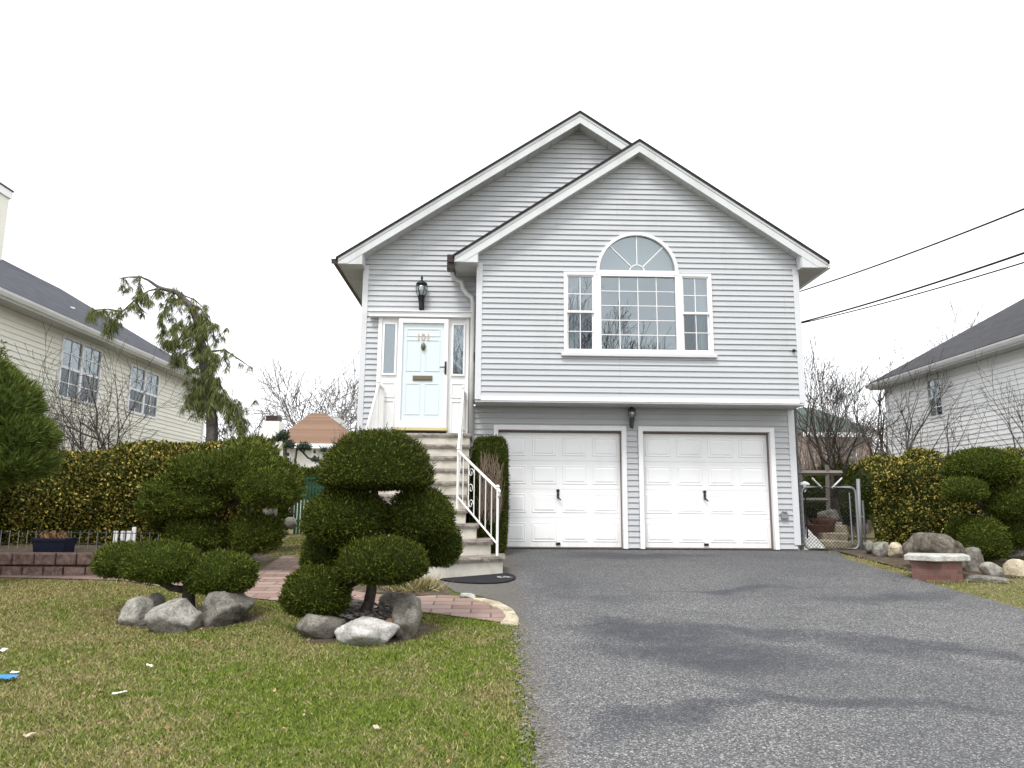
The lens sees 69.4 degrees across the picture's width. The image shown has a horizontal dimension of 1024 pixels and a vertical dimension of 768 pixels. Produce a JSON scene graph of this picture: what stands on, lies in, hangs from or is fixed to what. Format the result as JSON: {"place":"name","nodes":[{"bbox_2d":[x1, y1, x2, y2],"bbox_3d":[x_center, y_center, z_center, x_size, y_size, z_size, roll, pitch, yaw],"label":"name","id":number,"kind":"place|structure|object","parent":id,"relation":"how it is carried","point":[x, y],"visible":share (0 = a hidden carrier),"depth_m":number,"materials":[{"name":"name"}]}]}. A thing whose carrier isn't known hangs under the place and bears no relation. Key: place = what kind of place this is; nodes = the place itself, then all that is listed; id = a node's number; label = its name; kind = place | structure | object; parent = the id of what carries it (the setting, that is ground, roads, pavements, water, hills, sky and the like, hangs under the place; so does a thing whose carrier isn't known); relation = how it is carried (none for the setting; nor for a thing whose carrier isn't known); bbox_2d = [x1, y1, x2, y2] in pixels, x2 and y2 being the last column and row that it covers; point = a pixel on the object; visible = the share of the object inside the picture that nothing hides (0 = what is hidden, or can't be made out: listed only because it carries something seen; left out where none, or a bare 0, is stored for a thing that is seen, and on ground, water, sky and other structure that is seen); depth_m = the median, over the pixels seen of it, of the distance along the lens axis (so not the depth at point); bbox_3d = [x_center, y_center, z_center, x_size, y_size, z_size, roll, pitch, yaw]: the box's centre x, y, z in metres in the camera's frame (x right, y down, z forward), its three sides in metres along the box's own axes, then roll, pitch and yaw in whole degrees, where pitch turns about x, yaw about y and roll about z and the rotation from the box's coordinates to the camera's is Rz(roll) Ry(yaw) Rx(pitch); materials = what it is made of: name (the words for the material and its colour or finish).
{"place":"outdoors","nodes":[
{"label":"outdoors","id":0,"kind":"place"},
{"bbox_2d":[0,555,520,624],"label":"path","id":1,"kind":"structure","parent":0,"point":[274,574],"depth_m":8.61,"materials":[{"name":"brick"}]},
{"bbox_2d":[0,550,534,767],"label":"lawn","id":2,"kind":"structure","parent":0,"point":[262,566],"depth_m":4.83,"materials":[{"name":"plant"}]},
{"bbox_2d":[0,358,67,495],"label":"pine bush","id":3,"kind":"object","parent":2,"relation":"on","point":[31,439],"visible":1,"depth_m":9.29,"materials":[{"name":"green plant"}]},
{"bbox_2d":[117,596,154,626],"bbox_3d":[-3.589,2.219,7.095,0.263,0.379,0.316,-5,-11,32],"label":"boulder","id":4,"kind":"object","parent":2,"relation":"on","point":[134,610],"visible":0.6,"depth_m":7.00,"materials":[{"name":"stone"}]},
{"bbox_2d":[148,592,164,606],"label":"boulder","id":5,"kind":"object","parent":2,"relation":"on","point":[158,598],"visible":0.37,"depth_m":7.53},
{"bbox_2d":[143,598,202,633],"bbox_3d":[-3.175,2.201,6.914,0.507,0.381,0.550,1,-9,-1],"label":"boulder","id":6,"kind":"object","parent":2,"relation":"on","point":[178,615],"visible":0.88,"depth_m":6.76,"materials":[{"name":"stone"}]},
{"bbox_2d":[111,616,268,628],"bbox_3d":[-3.176,2.319,7.256,1.600,0.048,0.765,1,-9,-1],"label":"soil ring","id":7,"kind":"object","parent":2,"relation":"on","point":[244,619],"visible":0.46,"depth_m":7.22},
{"bbox_2d":[88,537,260,607],"bbox_3d":[-3.464,1.998,7.525,1.815,0.914,0.940,1,-9,-1],"label":"topiary tree","id":8,"kind":"object","parent":7,"relation":"on","point":[163,563],"visible":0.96,"depth_m":7.31,"materials":[{"name":"green plant"}]},
{"bbox_2d":[133,444,307,555],"bbox_3d":[-4.109,1.793,10.596,2.444,1.958,1.524,1,-9,-1],"label":"topiary tree","id":9,"kind":"object","parent":2,"relation":"on","point":[186,496],"visible":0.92,"depth_m":10.24,"materials":[{"name":"green plant"}]},
{"bbox_2d":[198,591,255,626],"bbox_3d":[-2.828,2.243,7.257,0.523,0.434,0.627,1,-9,-1],"label":"boulder","id":10,"kind":"object","parent":2,"relation":"on","point":[218,608],"visible":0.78,"depth_m":7.09,"materials":[{"name":"stone"}]},
{"bbox_2d":[4,586,503,762],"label":"fallen leaves","id":11,"kind":"object","parent":2,"relation":"on","point":[245,672],"visible":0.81,"depth_m":4.94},
{"bbox_2d":[296,613,345,638],"bbox_3d":[-1.719,2.215,6.655,0.427,0.308,0.336,1,-9,-1],"label":"boulder","id":12,"kind":"object","parent":2,"relation":"on","point":[318,626],"visible":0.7,"depth_m":6.55,"materials":[{"name":"stone"}]},
{"bbox_2d":[334,616,399,645],"bbox_3d":[-1.275,2.202,6.516,0.477,0.283,0.486,8,-12,-40],"label":"boulder","id":13,"kind":"object","parent":2,"relation":"on","point":[364,630],"visible":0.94,"depth_m":6.36,"materials":[{"name":"stone"}]},
{"bbox_2d":[292,623,442,643],"bbox_3d":[-1.365,2.300,6.911,1.467,0.066,1.063,1,-9,-1],"label":"soil ring","id":14,"kind":"object","parent":2,"relation":"on","point":[423,628],"visible":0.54,"depth_m":6.61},
{"bbox_2d":[335,615,386,623],"bbox_3d":[-1.438,2.316,7.021,0.779,0.243,0.972,1,-9,-1],"label":"soil mound","id":15,"kind":"object","parent":14,"relation":"on","point":[347,620],"visible":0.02,"depth_m":6.91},
{"bbox_2d":[339,601,393,622],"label":"gravel","id":16,"kind":"structure","parent":15,"relation":"on","point":[352,611],"depth_m":7.00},
{"bbox_2d":[275,422,465,619],"bbox_3d":[-1.320,1.386,7.095,1.747,2.088,1.294,1,-9,-1],"label":"topiary tree","id":17,"kind":"object","parent":15,"relation":"on","point":[350,523],"visible":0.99,"depth_m":6.92,"materials":[{"name":"green plant"}]},
{"bbox_2d":[376,591,399,617],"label":"boulder","id":18,"kind":"object","parent":2,"relation":"on","point":[389,597],"visible":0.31,"depth_m":7.43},
{"bbox_2d":[391,593,422,638],"bbox_3d":[-0.952,2.140,6.736,0.258,0.450,0.423,-1,-10,9],"label":"boulder","id":19,"kind":"object","parent":2,"relation":"on","point":[406,615],"visible":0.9,"depth_m":6.63,"materials":[{"name":"stone"}]},
{"bbox_2d":[460,593,475,597],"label":"boulder","id":20,"kind":"object","parent":2,"relation":"on","point":[466,595],"visible":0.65,"depth_m":8.54,"materials":[{"name":"stone"}]},
{"bbox_2d":[0,0,1023,451],"label":"sky","id":21,"kind":"structure","parent":0,"point":[222,153],"materials":[{"name":"white"}]},
{"bbox_2d":[281,523,1023,752],"bbox_3d":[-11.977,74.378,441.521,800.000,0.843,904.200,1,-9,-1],"label":"ground","id":22,"kind":"structure","parent":0,"point":[871,536],"depth_m":9.95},
{"bbox_2d":[0,552,96,574],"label":"retaining wall","id":23,"kind":"structure","parent":22,"relation":"on","point":[40,563],"depth_m":9.90,"materials":[{"name":"brick"}]},
{"bbox_2d":[0,544,109,551],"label":"raised bed","id":24,"kind":"object","parent":23,"relation":"in","point":[29,548],"depth_m":11.25,"materials":[{"name":"brick"}]},
{"bbox_2d":[30,530,77,551],"bbox_3d":[-6.419,2.229,10.352,0.517,0.412,0.350,1,-9,-1],"label":"planter box","id":25,"kind":"object","parent":24,"relation":"on","point":[48,542],"visible":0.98,"depth_m":10.23,"materials":[{"name":"blue plastic"}]},
{"bbox_2d":[0,439,242,552],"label":"leafy hedge","id":26,"kind":"object","parent":24,"relation":"on","point":[94,491],"visible":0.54,"depth_m":11.80,"materials":[{"name":"green plant"}]},
{"bbox_2d":[113,527,136,544],"bbox_3d":[-6.035,2.401,11.520,0.336,0.343,0.030,1,-9,-1],"label":"picket fence","id":27,"kind":"object","parent":24,"relation":"on","point":[129,536],"visible":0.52,"depth_m":11.52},
{"bbox_2d":[0,182,223,458],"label":"neighbour house","id":28,"kind":"structure","parent":22,"relation":"on","point":[28,300],"depth_m":17.96,"materials":[{"name":"beige plastic"}]},
{"bbox_2d":[56,334,102,406],"bbox_3d":[-9.940,-0.269,16.990,0.095,1.387,1.683,1,-9,-1],"label":"window","id":29,"kind":"structure","parent":28,"relation":"in","point":[70,343],"depth_m":16.97,"materials":[{"name":"white glass"}]},
{"bbox_2d":[126,364,159,418],"bbox_3d":[-10.024,0.229,20.078,0.095,1.276,1.696,1,-9,-1],"label":"window","id":30,"kind":"structure","parent":28,"relation":"in","point":[156,377],"depth_m":20.07,"materials":[{"name":"white plastic"}]},
{"bbox_2d":[51,545,298,565],"bbox_3d":[-6.536,2.800,11.958,5.600,0.202,4.150,1,-9,-1],"label":"garden bed","id":31,"kind":"object","parent":22,"relation":"on","point":[263,558],"visible":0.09,"depth_m":11.89,"materials":[{"name":"soil"}]},
{"bbox_2d":[0,339,11,498],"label":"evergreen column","id":32,"kind":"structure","parent":31,"relation":"on","point":[1,350],"depth_m":11.87,"materials":[{"name":"green"}]},
{"bbox_2d":[0,530,160,549],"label":"wire fence","id":33,"kind":"object","parent":31,"relation":"on","point":[71,532],"visible":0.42,"depth_m":11.14,"materials":[{"name":"silver metal"}]},
{"bbox_2d":[43,341,136,451],"bbox_3d":[-7.932,1.097,13.674,2.546,3.922,2.528,1,-9,-1],"label":"bare shrub","id":34,"kind":"object","parent":31,"relation":"on","point":[99,439],"visible":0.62,"depth_m":13.59,"materials":[{"name":"brown plant"}]},
{"bbox_2d":[4,316,197,458],"bbox_3d":[-8.247,0.965,13.912,4.754,4.281,4.783,1,-9,-1],"label":"bare shrub","id":35,"kind":"object","parent":31,"relation":"on","point":[72,423],"visible":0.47,"depth_m":13.31,"materials":[{"name":"brown plant"}]},
{"bbox_2d":[81,275,260,447],"bbox_3d":[-6.902,0.483,14.597,3.792,5.446,1.856,1,-9,-1],"label":"weeping pine","id":36,"kind":"object","parent":31,"relation":"on","point":[209,399],"visible":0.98,"depth_m":14.59,"materials":[{"name":"green plant"}]},
{"bbox_2d":[220,431,285,554],"bbox_3d":[-4.398,1.801,12.330,1.218,2.124,1.053,1,-9,-1],"label":"juniper bush","id":37,"kind":"object","parent":31,"relation":"on","point":[254,440],"visible":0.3,"depth_m":12.29,"materials":[{"name":"green plant"}]},
{"bbox_2d":[284,517,296,528],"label":"boulder","id":38,"kind":"object","parent":31,"relation":"on","point":[291,522],"visible":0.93,"depth_m":13.23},
{"bbox_2d":[203,390,300,441],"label":"bare tree","id":39,"kind":"object","parent":22,"relation":"on","point":[259,425],"visible":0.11,"depth_m":43.19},
{"bbox_2d":[242,503,293,529],"bbox_3d":[-6.681,3.220,19.523,1.991,1.694,1.777,1,-9,-1],"label":"shrub","id":40,"kind":"object","parent":22,"relation":"on","point":[283,515],"visible":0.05,"depth_m":19.26,"materials":[{"name":"green plant"}]},
{"bbox_2d":[268,535,306,556],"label":"grass","id":41,"kind":"structure","parent":22,"relation":"on","point":[292,539],"depth_m":13.40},
{"bbox_2d":[229,349,359,435],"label":"bare tree","id":42,"kind":"object","parent":22,"relation":"on","point":[345,415],"visible":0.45,"depth_m":49.40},
{"bbox_2d":[269,429,327,528],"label":"cloud pine","id":43,"kind":"object","parent":22,"relation":"on","point":[284,436],"visible":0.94,"depth_m":23.74,"materials":[{"name":"green plant"}]},
{"bbox_2d":[262,413,349,518],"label":"house","id":44,"kind":"structure","parent":22,"relation":"on","point":[316,430],"depth_m":39.89,"materials":[{"name":"beige"}]},
{"bbox_2d":[293,477,323,533],"bbox_3d":[-5.388,3.219,19.596,0.785,1.497,0.070,1,-9,-1],"label":"green fence","id":45,"kind":"object","parent":22,"relation":"on","point":[297,513],"visible":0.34,"depth_m":19.64,"materials":[{"name":"green plastic"}]},
{"bbox_2d":[296,464,329,499],"bbox_3d":[-7.065,3.551,26.595,2.509,1.421,2.213,1,-9,-1],"label":"shrub","id":46,"kind":"object","parent":22,"relation":"on","point":[311,472],"visible":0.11,"depth_m":25.99,"materials":[{"name":"green plant"}]},
{"bbox_2d":[350,580,453,595],"bbox_3d":[-1.787,2.593,9.854,2.829,0.162,1.908,-2,-10,15],"label":"step bed","id":47,"kind":"object","parent":22,"relation":"on","point":[360,588],"visible":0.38,"depth_m":8.93,"materials":[{"name":"soil"}]},
{"bbox_2d":[380,574,451,593],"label":"ornamental grass","id":48,"kind":"object","parent":47,"relation":"on","point":[424,585],"depth_m":8.94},
{"bbox_2d":[370,433,504,579],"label":"stone steps","id":49,"kind":"structure","parent":22,"relation":"on","point":[477,557],"depth_m":11.43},
{"bbox_2d":[366,381,384,429],"bbox_3d":[-2.345,1.211,11.956,0.103,2.850,2.957,0,-9,0],"label":"stair railing","id":50,"kind":"object","parent":49,"relation":"on","point":[377,411],"visible":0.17,"depth_m":12.92,"materials":[{"name":"white paint"}]},
{"bbox_2d":[456,386,500,555],"bbox_3d":[-0.744,1.262,11.947,0.493,2.770,3.018,3,-10,-14],"label":"stair railing","id":51,"kind":"object","parent":49,"relation":"on","point":[460,437],"visible":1,"depth_m":11.07,"materials":[{"name":"metal"}]},
{"bbox_2d":[468,434,510,552],"bbox_3d":[-0.383,1.914,12.764,0.762,2.116,1.023,1,-9,-1],"label":"clipped bush","id":52,"kind":"object","parent":22,"relation":"on","point":[490,458],"visible":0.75,"depth_m":12.45,"materials":[{"name":"green plant"}]},
{"bbox_2d":[472,598,518,626],"bbox_3d":[-0.126,2.406,7.808,0.295,0.128,1.432,3,-10,-15],"label":"edging stone","id":53,"kind":"object","parent":22,"relation":"on","point":[511,617],"visible":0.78,"depth_m":7.72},
{"bbox_2d":[331,110,833,550],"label":"split level house","id":54,"kind":"structure","parent":22,"relation":"on","point":[589,280],"depth_m":13.65,"materials":[{"name":"grey plastic"}]},
{"bbox_2d":[381,322,397,429],"bbox_3d":[-2.286,-0.132,13.693,0.265,2.062,0.037,1,-9,-1],"label":"sidelight window","id":55,"kind":"structure","parent":54,"relation":"in","point":[389,345],"depth_m":13.78,"materials":[{"name":"white glass"}]},
{"bbox_2d":[394,318,448,431],"bbox_3d":[-1.652,-0.181,13.654,0.960,2.099,0.200,1,-9,-1],"label":"door","id":56,"kind":"structure","parent":54,"relation":"in","point":[422,366],"depth_m":13.66,"materials":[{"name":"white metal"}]},
{"bbox_2d":[416,276,427,310],"bbox_3d":[-1.700,-1.706,13.885,0.225,0.700,0.220,1,-9,-1],"label":"wall lantern","id":57,"kind":"object","parent":54,"relation":"attached to","point":[421,283],"depth_m":13.84,"materials":[{"name":"black metal"}]},
{"bbox_2d":[450,323,465,432],"bbox_3d":[-1.007,-0.117,13.725,0.255,2.062,0.037,1,-9,-1],"label":"sidelight window","id":58,"kind":"structure","parent":54,"relation":"in","point":[458,329],"depth_m":13.80,"materials":[{"name":"white glass"}]},
{"bbox_2d":[494,425,627,548],"bbox_3d":[0.877,1.876,13.559,2.450,2.220,0.210,1,-9,-1],"label":"garage door","id":59,"kind":"structure","parent":54,"relation":"in","point":[552,476],"depth_m":13.61,"materials":[{"name":"white"}]},
{"bbox_2d":[564,272,596,352],"bbox_3d":[1.238,-1.294,13.435,0.600,1.510,0.110,1,-9,-1],"label":"window","id":60,"kind":"structure","parent":54,"relation":"in","point":[566,274],"depth_m":13.40,"materials":[{"name":"white plastic"}]},
{"bbox_2d":[628,407,635,428],"bbox_3d":[2.211,0.593,13.630,0.153,0.477,0.150,1,-9,-1],"label":"wall lantern","id":61,"kind":"object","parent":54,"relation":"attached to","point":[631,418],"depth_m":13.59,"materials":[{"name":"grey metal"}]},
{"bbox_2d":[596,232,678,274],"bbox_3d":[2.296,-2.391,13.635,1.520,0.815,0.130,1,-9,-1],"label":"arched window","id":62,"kind":"structure","parent":54,"relation":"in","point":[654,239],"depth_m":13.59,"materials":[{"name":"white plastic"}]},
{"bbox_2d":[597,274,680,353],"bbox_3d":[2.293,-1.284,13.447,1.510,1.510,0.110,1,-9,-1],"label":"window","id":63,"kind":"structure","parent":54,"relation":"in","point":[676,306],"depth_m":13.41,"materials":[{"name":"white glass"}]},
{"bbox_2d":[679,273,713,353],"bbox_3d":[3.347,-1.269,13.488,0.600,1.510,0.110,1,-9,-1],"label":"window","id":64,"kind":"structure","parent":54,"relation":"in","point":[709,313],"depth_m":13.46,"materials":[{"name":"white glass"}]},
{"bbox_2d":[637,426,779,549],"bbox_3d":[3.591,1.908,13.627,2.540,2.220,0.210,1,-9,-1],"label":"garage door","id":65,"kind":"structure","parent":54,"relation":"in","point":[679,468],"depth_m":13.67,"materials":[{"name":"white"}]},
{"bbox_2d":[800,208,1023,291],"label":"overhead wire","id":66,"kind":"object","parent":54,"relation":"attached to","point":[1002,217],"visible":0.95,"depth_m":11.51,"materials":[{"name":"black"}]},
{"bbox_2d":[801,252,1023,322],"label":"overhead wire","id":67,"kind":"object","parent":54,"relation":"attached to","point":[984,266],"visible":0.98,"depth_m":11.44,"materials":[{"name":"black"}]},
{"bbox_2d":[801,262,1023,323],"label":"overhead wire","id":68,"kind":"object","parent":54,"relation":"attached to","point":[921,292],"visible":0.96,"depth_m":11.43,"materials":[{"name":"black"}]},
{"bbox_2d":[805,518,835,538],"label":"garden pots","id":69,"kind":"object","parent":22,"relation":"on","point":[823,523],"visible":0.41,"depth_m":15.98,"materials":[{"name":"ceramic"}]},
{"bbox_2d":[799,465,842,534],"bbox_3d":[7.074,2.739,16.945,1.111,1.766,0.180,1,-9,-1],"label":"wooden arbour","id":70,"kind":"object","parent":22,"relation":"on","point":[827,473],"visible":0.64,"depth_m":17.04,"materials":[{"name":"grey wood"}]},
{"bbox_2d":[803,524,850,547],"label":"garden steps","id":71,"kind":"structure","parent":22,"relation":"on","point":[836,539],"depth_m":15.47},
{"bbox_2d":[817,509,839,521],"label":"boulder","id":72,"kind":"object","parent":71,"relation":"on","point":[833,516],"visible":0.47,"depth_m":16.39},
{"bbox_2d":[803,458,871,526],"bbox_3d":[8.759,3.000,19.979,2.278,2.012,2.074,1,-9,-1],"label":"shrub","id":73,"kind":"object","parent":22,"relation":"on","point":[851,476],"visible":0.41,"depth_m":19.45,"materials":[{"name":"green plant"}]},
{"bbox_2d":[796,408,884,522],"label":"house","id":74,"kind":"structure","parent":22,"relation":"on","point":[802,414],"depth_m":43.02,"materials":[{"name":"brown paint"}]},
{"bbox_2d":[796,380,885,464],"bbox_3d":[18.049,3.416,38.781,7.349,7.961,4.318,-5,-11,28],"label":"bare tree","id":75,"kind":"object","parent":22,"relation":"on","point":[851,421],"visible":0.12,"depth_m":39.00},
{"bbox_2d":[797,409,888,534],"bbox_3d":[10.701,3.557,29.221,13.753,4.221,16.028,1,-9,-1],"label":"brush","id":76,"kind":"object","parent":22,"relation":"on","point":[869,526],"visible":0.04,"depth_m":24.29,"materials":[{"name":"plant"}]},
{"bbox_2d":[802,325,898,469],"bbox_3d":[9.284,1.397,20.767,3.015,5.928,2.064,1,-9,-1],"label":"bare tree","id":77,"kind":"object","parent":22,"relation":"on","point":[832,394],"visible":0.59,"depth_m":20.79,"materials":[{"name":"brown plant"}]},
{"bbox_2d":[796,356,918,540],"bbox_3d":[8.204,1.556,18.071,3.723,4.751,4.314,9,-13,-41],"label":"bare tree","id":78,"kind":"object","parent":22,"relation":"on","point":[830,456],"visible":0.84,"depth_m":18.27,"materials":[{"name":"brown plant"}]},
{"bbox_2d":[836,337,953,459],"bbox_3d":[9.479,1.431,19.398,2.774,5.406,3.970,4,-10,-19],"label":"bare tree","id":79,"kind":"object","parent":22,"relation":"on","point":[880,415],"visible":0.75,"depth_m":19.11,"materials":[{"name":"brown plant"}]},
{"bbox_2d":[803,545,1023,576],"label":"side garden","id":80,"kind":"object","parent":22,"relation":"on","point":[900,562],"visible":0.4,"depth_m":12.34,"materials":[{"name":"soil"}]},
{"bbox_2d":[800,481,809,537],"bbox_3d":[5.785,2.566,14.536,0.200,1.296,0.190,1,-9,-1],"label":"garden lamp","id":81,"kind":"object","parent":80,"relation":"on","point":[804,483],"visible":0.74,"depth_m":14.55,"materials":[{"name":"white metal"}]},
{"bbox_2d":[804,530,824,549],"bbox_3d":[5.880,3.002,14.366,0.368,0.433,0.737,-4,-10,24],"label":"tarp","id":82,"kind":"object","parent":80,"relation":"on","point":[810,541],"visible":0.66,"depth_m":14.32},
{"bbox_2d":[856,479,862,549],"bbox_3d":[6.564,2.511,13.958,0.099,1.427,0.070,1,-9,-1],"label":"gate post","id":83,"kind":"object","parent":80,"relation":"on","point":[859,510],"visible":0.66,"depth_m":13.95,"materials":[{"name":"silver metal"}]},
{"bbox_2d":[801,486,863,549],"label":"chain link gate","id":84,"kind":"structure","parent":83,"relation":"attached to","point":[850,518],"depth_m":13.94,"materials":[{"name":"silver metal"}]},
{"bbox_2d":[862,500,865,541],"bbox_3d":[6.879,2.792,14.427,0.037,1.032,0.037,5,-10,-24],"label":"gate post","id":85,"kind":"object","parent":80,"relation":"on","point":[863,512],"visible":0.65,"depth_m":14.43,"materials":[{"name":"silver metal"}]},
{"bbox_2d":[863,540,873,552],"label":"boulder","id":86,"kind":"object","parent":80,"relation":"on","point":[867,545],"visible":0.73,"depth_m":13.02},
{"bbox_2d":[872,541,888,556],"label":"boulder","id":87,"kind":"object","parent":80,"relation":"on","point":[879,549],"visible":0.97,"depth_m":12.71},
{"bbox_2d":[888,542,903,556],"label":"boulder","id":88,"kind":"object","parent":80,"relation":"on","point":[895,549],"visible":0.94,"depth_m":12.62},
{"bbox_2d":[819,347,1023,514],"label":"bare shrub","id":89,"kind":"object","parent":80,"relation":"on","point":[912,439],"visible":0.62,"depth_m":15.37,"materials":[{"name":"brown plant"}]},
{"bbox_2d":[902,532,964,562],"bbox_3d":[6.370,2.544,11.273,0.743,0.567,0.828,7,-12,-36],"label":"boulder","id":90,"kind":"object","parent":80,"relation":"on","point":[920,542],"visible":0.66,"depth_m":11.00,"materials":[{"name":"stone"}]},
{"bbox_2d":[849,446,1023,547],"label":"leafy hedge","id":91,"kind":"object","parent":80,"relation":"on","point":[907,502],"visible":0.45,"depth_m":13.78,"materials":[{"name":"green plant"}]},
{"bbox_2d":[962,547,983,571],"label":"boulder","id":92,"kind":"object","parent":80,"relation":"on","point":[976,558],"visible":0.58,"depth_m":10.98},
{"bbox_2d":[937,445,1023,562],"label":"topiary tree","id":93,"kind":"object","parent":80,"relation":"on","point":[982,477],"visible":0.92,"depth_m":11.63,"materials":[{"name":"green plant"}]},
{"bbox_2d":[979,562,1003,576],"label":"boulder","id":94,"kind":"object","parent":80,"relation":"on","point":[990,569],"visible":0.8,"depth_m":10.52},
{"bbox_2d":[972,344,1023,448],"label":"bare shrub","id":95,"kind":"object","parent":80,"relation":"on","point":[1010,430],"visible":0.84,"depth_m":15.86,"materials":[{"name":"brown plant"}]},
{"bbox_2d":[1002,559,1023,577],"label":"boulder","id":96,"kind":"object","parent":80,"relation":"on","point":[1015,567],"visible":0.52,"depth_m":10.76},
{"bbox_2d":[1006,548,1023,559],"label":"boulder","id":97,"kind":"object","parent":80,"relation":"on","point":[1017,553],"visible":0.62,"depth_m":11.79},
{"bbox_2d":[824,551,1023,607],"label":"grass","id":98,"kind":"structure","parent":22,"relation":"on","point":[979,586],"depth_m":9.80,"materials":[{"name":"plant"}]},
{"bbox_2d":[857,299,1006,380],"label":"bare tree","id":99,"kind":"object","parent":22,"relation":"on","point":[946,337],"visible":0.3,"depth_m":49.22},
{"bbox_2d":[904,553,970,582],"bbox_3d":[6.016,2.599,10.405,1.092,0.391,0.746,1,-9,-1],"label":"brick planter","id":100,"kind":"object","parent":22,"relation":"on","point":[938,567],"visible":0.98,"depth_m":10.16,"materials":[{"name":"brick"}]},
{"bbox_2d":[865,298,1023,456],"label":"neighbour house","id":101,"kind":"structure","parent":22,"relation":"on","point":[1001,332],"depth_m":18.18,"materials":[{"name":"white plastic"}]},
{"bbox_2d":[926,375,944,418],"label":"window","id":102,"kind":"structure","parent":101,"relation":"in","point":[931,389],"depth_m":19.28,"materials":[{"name":"white glass"}]},
{"bbox_2d":[963,574,1010,583],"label":"boulder","id":103,"kind":"object","parent":22,"relation":"on","point":[974,578],"visible":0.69,"depth_m":10.13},
{"bbox_2d":[438,549,1023,767],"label":"driveway","id":104,"kind":"structure","parent":0,"point":[721,659],"depth_m":5.92,"materials":[{"name":"asphalt"}]},
{"bbox_2d":[440,573,515,583],"bbox_3d":[-0.394,2.588,9.829,1.064,0.068,0.719,5,-10,-24],"label":"doormat","id":105,"kind":"object","parent":104,"relation":"on","point":[493,578],"visible":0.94,"depth_m":9.76,"materials":[{"name":"black rubber"}]},
{"bbox_2d":[505,625,557,767],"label":"gravel","id":106,"kind":"structure","parent":104,"relation":"on","point":[525,687],"depth_m":4.82,"materials":[{"name":"gravel"}]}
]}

